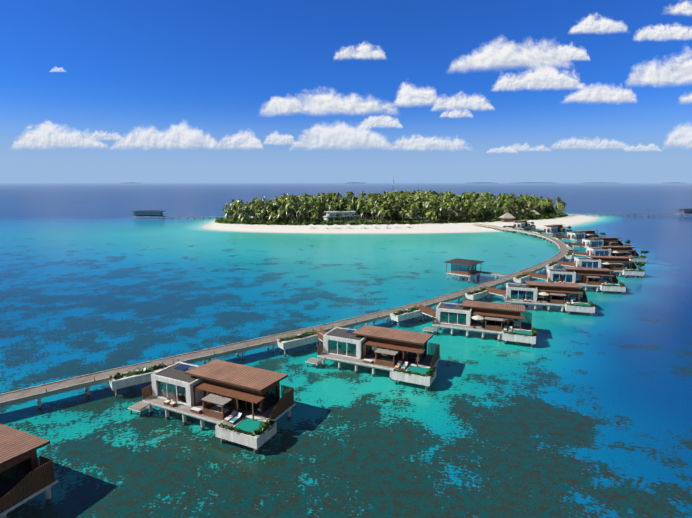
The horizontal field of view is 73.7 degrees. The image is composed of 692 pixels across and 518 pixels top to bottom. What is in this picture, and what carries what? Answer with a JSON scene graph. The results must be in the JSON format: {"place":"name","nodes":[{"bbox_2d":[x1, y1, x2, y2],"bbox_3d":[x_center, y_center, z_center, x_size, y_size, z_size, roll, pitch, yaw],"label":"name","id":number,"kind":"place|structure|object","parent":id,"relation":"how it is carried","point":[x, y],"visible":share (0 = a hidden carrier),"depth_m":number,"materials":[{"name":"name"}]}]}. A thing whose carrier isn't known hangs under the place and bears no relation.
{"place":"outdoors","nodes":[
{"label":"outdoors","id":0,"kind":"place"},
{"bbox_2d":[0,182,691,517],"bbox_3d":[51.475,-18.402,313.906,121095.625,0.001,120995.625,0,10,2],"label":"sea","id":1,"kind":"structure","parent":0,"point":[579,415],"depth_m":87.61,"materials":[{"name":"liquid"}]},
{"bbox_2d":[0,424,57,517],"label":"villa","id":2,"kind":"object","parent":1,"relation":"on","point":[23,479],"visible":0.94,"depth_m":47.84,"materials":[{"name":"wood"}]},
{"bbox_2d":[131,210,164,218],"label":"pavilion","id":3,"kind":"structure","parent":1,"relation":"on","point":[149,213],"depth_m":422.71,"materials":[{"name":"concrete"}]},
{"bbox_2d":[161,216,231,218],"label":"jetty","id":4,"kind":"object","parent":1,"relation":"on","point":[193,216],"visible":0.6,"depth_m":421.46,"materials":[{"name":"wood"}]},
{"bbox_2d":[128,359,295,453],"bbox_3d":[-20.818,20.172,68.396,28.261,7.950,12.806,5,11,25],"label":"villa","id":5,"kind":"object","parent":1,"relation":"on","point":[244,405],"visible":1,"depth_m":64.70,"materials":[{"name":"wood"}]},
{"bbox_2d":[0,224,567,409],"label":"jetty","id":6,"kind":"object","parent":1,"relation":"on","point":[39,392],"visible":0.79,"depth_m":88.35,"materials":[{"name":"wood"}]},
{"bbox_2d":[108,226,573,397],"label":"planters","id":7,"kind":"object","parent":6,"relation":"attached to","point":[118,380],"visible":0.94,"depth_m":92.16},
{"bbox_2d":[305,325,439,390],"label":"villa","id":8,"kind":"object","parent":1,"relation":"on","point":[401,355],"visible":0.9,"depth_m":82.48,"materials":[{"name":"wood"}]},
{"bbox_2d":[131,182,679,182],"bbox_3d":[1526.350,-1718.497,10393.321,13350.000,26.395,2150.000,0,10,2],"label":"distant islands","id":9,"kind":"object","parent":1,"relation":"on","point":[517,182],"visible":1,"depth_m":10240.76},
{"bbox_2d":[443,258,484,282],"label":"overwater pavilion","id":10,"kind":"structure","parent":1,"relation":"on","point":[463,267],"depth_m":158.34,"materials":[{"name":"wood"}]},
{"bbox_2d":[414,300,536,347],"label":"villa","id":11,"kind":"object","parent":1,"relation":"on","point":[507,322],"visible":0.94,"depth_m":101.52,"materials":[{"name":"concrete"}]},
{"bbox_2d":[476,271,507,278],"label":"jetty","id":12,"kind":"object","parent":1,"relation":"on","point":[491,273],"visible":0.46,"depth_m":158.94,"materials":[{"name":"grey wood"}]},
{"bbox_2d":[503,220,535,230],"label":"villa","id":13,"kind":"object","parent":1,"relation":"on","point":[522,224],"visible":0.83,"depth_m":322.43,"materials":[{"name":"paint"}]},
{"bbox_2d":[480,281,594,315],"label":"villa","id":14,"kind":"object","parent":1,"relation":"on","point":[566,297],"visible":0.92,"depth_m":122.78,"materials":[{"name":"concrete"}]},
{"bbox_2d":[531,224,571,236],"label":"villa","id":15,"kind":"object","parent":1,"relation":"on","point":[555,229],"visible":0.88,"depth_m":290.31,"materials":[{"name":"paint"}]},
{"bbox_2d":[523,267,625,294],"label":"villa","id":16,"kind":"object","parent":1,"relation":"on","point":[602,279],"visible":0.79,"depth_m":145.02,"materials":[{"name":"concrete"}]},
{"bbox_2d":[553,230,605,243],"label":"villa","id":17,"kind":"object","parent":1,"relation":"on","point":[579,235],"visible":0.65,"depth_m":257.58,"materials":[{"name":"concrete"}]},
{"bbox_2d":[565,237,630,250],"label":"villa","id":18,"kind":"object","parent":1,"relation":"on","point":[601,241],"visible":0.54,"depth_m":226.39,"materials":[{"name":"concrete"}]},
{"bbox_2d":[552,256,644,277],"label":"villa","id":19,"kind":"object","parent":1,"relation":"on","point":[619,264],"visible":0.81,"depth_m":168.09,"materials":[{"name":"concrete"}]},
{"bbox_2d":[567,246,648,263],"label":"villa","id":20,"kind":"object","parent":1,"relation":"on","point":[627,251],"visible":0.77,"depth_m":194.81,"materials":[{"name":"concrete"}]},
{"bbox_2d":[566,213,690,215],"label":"jetty","id":21,"kind":"object","parent":1,"relation":"on","point":[643,213],"visible":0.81,"depth_m":459.77,"materials":[{"name":"wood"}]},
{"bbox_2d":[677,208,691,215],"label":"building","id":22,"kind":"structure","parent":1,"relation":"on","point":[687,211],"depth_m":460.27,"materials":[{"name":"concrete"}]},
{"bbox_2d":[0,0,691,181],"label":"sky","id":23,"kind":"structure","parent":0,"point":[211,67],"materials":[{"name":"blue"}]},
{"bbox_2d":[13,1,691,152],"bbox_3d":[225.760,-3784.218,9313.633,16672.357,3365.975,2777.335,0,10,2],"label":"cloud","id":24,"kind":"structure","parent":0,"point":[544,59],"depth_m":9587.89,"materials":[{"name":"white"}]},
{"bbox_2d":[202,212,598,233],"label":"beach","id":25,"kind":"structure","parent":0,"point":[466,227],"depth_m":338.79,"materials":[{"name":"beige sand"}]},
{"bbox_2d":[275,211,290,221],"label":"building","id":26,"kind":"structure","parent":25,"relation":"on","point":[283,218],"depth_m":368.30,"materials":[{"name":"grey"}]},
{"bbox_2d":[323,211,361,221],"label":"island building","id":27,"kind":"structure","parent":25,"relation":"on","point":[338,216],"depth_m":374.93,"materials":[{"name":"white glass"}]},
{"bbox_2d":[310,224,409,228],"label":"beach parasols and beds","id":28,"kind":"object","parent":25,"relation":"on","point":[361,227],"visible":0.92,"depth_m":325.88,"materials":[{"name":"beige fabric"}]},
{"bbox_2d":[215,197,567,224],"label":"island scrub","id":29,"kind":"object","parent":25,"relation":"on","point":[549,214],"visible":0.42,"depth_m":370.81,"materials":[{"name":"green plant"}]},
{"bbox_2d":[222,189,566,222],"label":"palm trees","id":30,"kind":"object","parent":25,"relation":"on","point":[523,201],"visible":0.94,"depth_m":387.05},
{"bbox_2d":[400,212,421,221],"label":"building","id":31,"kind":"structure","parent":25,"relation":"on","point":[411,218],"depth_m":364.47,"materials":[{"name":"white"}]},
{"bbox_2d":[439,209,457,219],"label":"building","id":32,"kind":"structure","parent":25,"relation":"on","point":[446,213],"depth_m":384.25,"materials":[{"name":"grey"}]},
{"bbox_2d":[499,213,514,220],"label":"thatched hut","id":33,"kind":"object","parent":25,"relation":"on","point":[507,217],"visible":1,"depth_m":375.81,"materials":[{"name":"beige wicker"}]},
{"bbox_2d":[521,209,538,217],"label":"building","id":34,"kind":"structure","parent":25,"relation":"on","point":[536,212],"depth_m":408.22,"materials":[{"name":"white"}]}
]}

